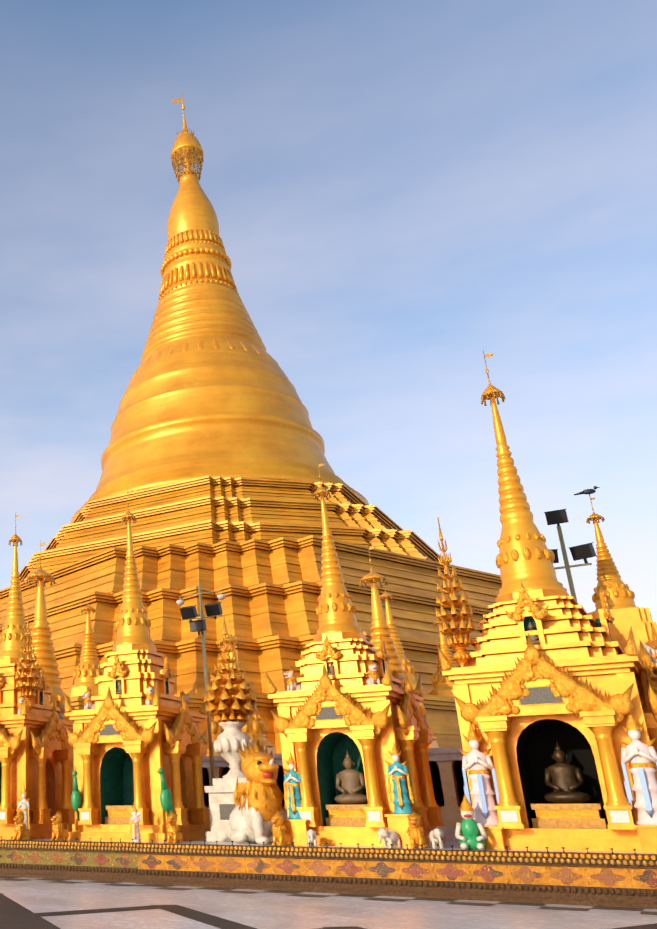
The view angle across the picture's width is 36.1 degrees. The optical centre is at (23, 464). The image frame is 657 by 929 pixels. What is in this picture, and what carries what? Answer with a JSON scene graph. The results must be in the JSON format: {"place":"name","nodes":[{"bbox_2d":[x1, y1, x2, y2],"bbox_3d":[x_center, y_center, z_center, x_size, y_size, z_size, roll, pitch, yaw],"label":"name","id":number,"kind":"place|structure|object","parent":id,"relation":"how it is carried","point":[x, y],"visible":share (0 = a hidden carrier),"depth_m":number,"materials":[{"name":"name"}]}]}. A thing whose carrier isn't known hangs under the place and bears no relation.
{"place":"outdoors","nodes":[
{"label":"outdoors","id":0,"kind":"place"},
{"bbox_2d":[0,877,656,928],"bbox_3d":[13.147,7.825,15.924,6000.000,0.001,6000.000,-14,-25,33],"label":"marble floor","id":1,"kind":"structure","parent":0,"point":[260,909],"depth_m":16.49,"materials":[{"name":"white stone"}]},
{"bbox_2d":[0,840,138,882],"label":"front wall","id":2,"kind":"structure","parent":1,"relation":"on","point":[97,861],"depth_m":24.44,"materials":[{"name":"gold metal"}]},
{"bbox_2d":[0,876,656,928],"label":"floor stripes","id":3,"kind":"object","parent":1,"relation":"on","point":[14,915],"visible":0.96,"depth_m":16.78,"materials":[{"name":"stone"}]},
{"bbox_2d":[0,838,656,853],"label":"platform terrace","id":4,"kind":"structure","parent":1,"relation":"on","point":[447,844],"depth_m":22.07,"materials":[{"name":"gold stone"}]},
{"bbox_2d":[0,512,80,838],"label":"small shrine","id":5,"kind":"object","parent":4,"relation":"on","point":[36,754],"visible":1,"depth_m":28.89,"materials":[{"name":"gold metal"}]},
{"bbox_2d":[64,488,210,841],"bbox_3d":[3.436,5.722,28.091,3.383,10.707,3.481,-14,-25,33],"label":"shrine","id":6,"kind":"object","parent":4,"relation":"on","point":[136,724],"visible":1,"depth_m":26.39,"materials":[{"name":"gold metal"}]},
{"bbox_2d":[176,583,224,785],"bbox_3d":[5.911,7.740,29.572,1.780,7.980,0.453,-14,-25,33],"label":"floodlight pole","id":7,"kind":"object","parent":4,"relation":"on","point":[214,610],"visible":0.96,"depth_m":30.37,"materials":[{"name":"grey metal"}]},
{"bbox_2d":[13,734,486,849],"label":"animal statues","id":8,"kind":"object","parent":4,"relation":"on","point":[256,815],"visible":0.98,"depth_m":22.99,"materials":[{"name":"gold paint"}]},
{"bbox_2d":[0,95,501,753],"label":"stupa","id":9,"kind":"object","parent":4,"relation":"on","point":[214,453],"visible":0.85,"depth_m":89.36,"materials":[{"name":"gold metal"}]},
{"bbox_2d":[0,590,488,696],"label":"small stupas","id":10,"kind":"object","parent":9,"relation":"on","point":[87,671],"visible":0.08,"depth_m":56.58,"materials":[{"name":"gold metal"}]},
{"bbox_2d":[8,712,656,852],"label":"standing statues","id":11,"kind":"object","parent":4,"relation":"on","point":[640,756],"visible":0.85,"depth_m":20.38,"materials":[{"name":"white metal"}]},
{"bbox_2d":[201,747,471,840],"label":"stupa base wall","id":12,"kind":"structure","parent":4,"relation":"on","point":[445,764],"depth_m":26.40,"materials":[{"name":"white paint"}]},
{"bbox_2d":[25,542,75,720],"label":"stupa","id":13,"kind":"object","parent":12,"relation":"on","point":[42,641],"visible":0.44,"depth_m":43.13,"materials":[{"name":"gold metal"}]},
{"bbox_2d":[206,617,276,755],"bbox_3d":[8.365,9.024,36.235,3.255,6.033,3.255,-14,-25,33],"label":"stupa","id":14,"kind":"object","parent":12,"relation":"on","point":[256,726],"visible":0.31,"depth_m":35.16,"materials":[{"name":"gold metal"}]},
{"bbox_2d":[359,545,438,747],"bbox_3d":[13.289,6.921,33.916,3.410,8.327,3.410,-14,-25,33],"label":"stupa","id":15,"kind":"object","parent":12,"relation":"on","point":[379,627],"visible":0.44,"depth_m":34.02,"materials":[{"name":"gold metal"}]},
{"bbox_2d":[265,463,444,846],"bbox_3d":[8.527,4.625,24.539,3.383,10.245,3.381,-14,-25,33],"label":"shrine","id":16,"kind":"object","parent":4,"relation":"on","point":[348,712],"visible":1,"depth_m":22.93,"materials":[{"name":"gold metal"}]},
{"bbox_2d":[204,615,656,841],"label":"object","id":17,"kind":"object","parent":4,"relation":"on","point":[227,710],"visible":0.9,"depth_m":25.80,"materials":[{"name":"white paint"}]},
{"bbox_2d":[435,351,656,851],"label":"shrine","id":18,"kind":"object","parent":4,"relation":"on","point":[551,679],"visible":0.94,"depth_m":20.61,"materials":[{"name":"gold metal"}]},
{"bbox_2d":[544,509,595,602],"bbox_3d":[14.176,5.078,22.996,1.404,8.305,0.458,-14,-25,33],"label":"floodlight pole","id":19,"kind":"object","parent":4,"relation":"on","point":[584,552],"visible":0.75,"depth_m":23.92,"materials":[{"name":"black metal"}]},
{"bbox_2d":[574,486,656,712],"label":"shrine","id":20,"kind":"object","parent":4,"relation":"on","point":[627,612],"visible":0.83,"depth_m":23.62,"materials":[{"name":"gold metal"}]},
{"bbox_2d":[135,843,656,908],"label":"front wall","id":21,"kind":"structure","parent":1,"relation":"on","point":[627,880],"depth_m":19.37,"materials":[{"name":"gold metal"}]},
{"bbox_2d":[0,836,656,853],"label":"candle holders","id":22,"kind":"object","parent":21,"relation":"on","point":[326,843],"visible":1,"depth_m":20.60,"materials":[{"name":"gold metal"}]},
{"bbox_2d":[0,0,656,623],"label":"sky","id":23,"kind":"structure","parent":0,"point":[401,193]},
{"bbox_2d":[642,643,656,674],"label":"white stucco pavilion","id":24,"kind":"structure","parent":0,"point":[649,650],"depth_m":21.23,"materials":[{"name":"gold"}]}
]}

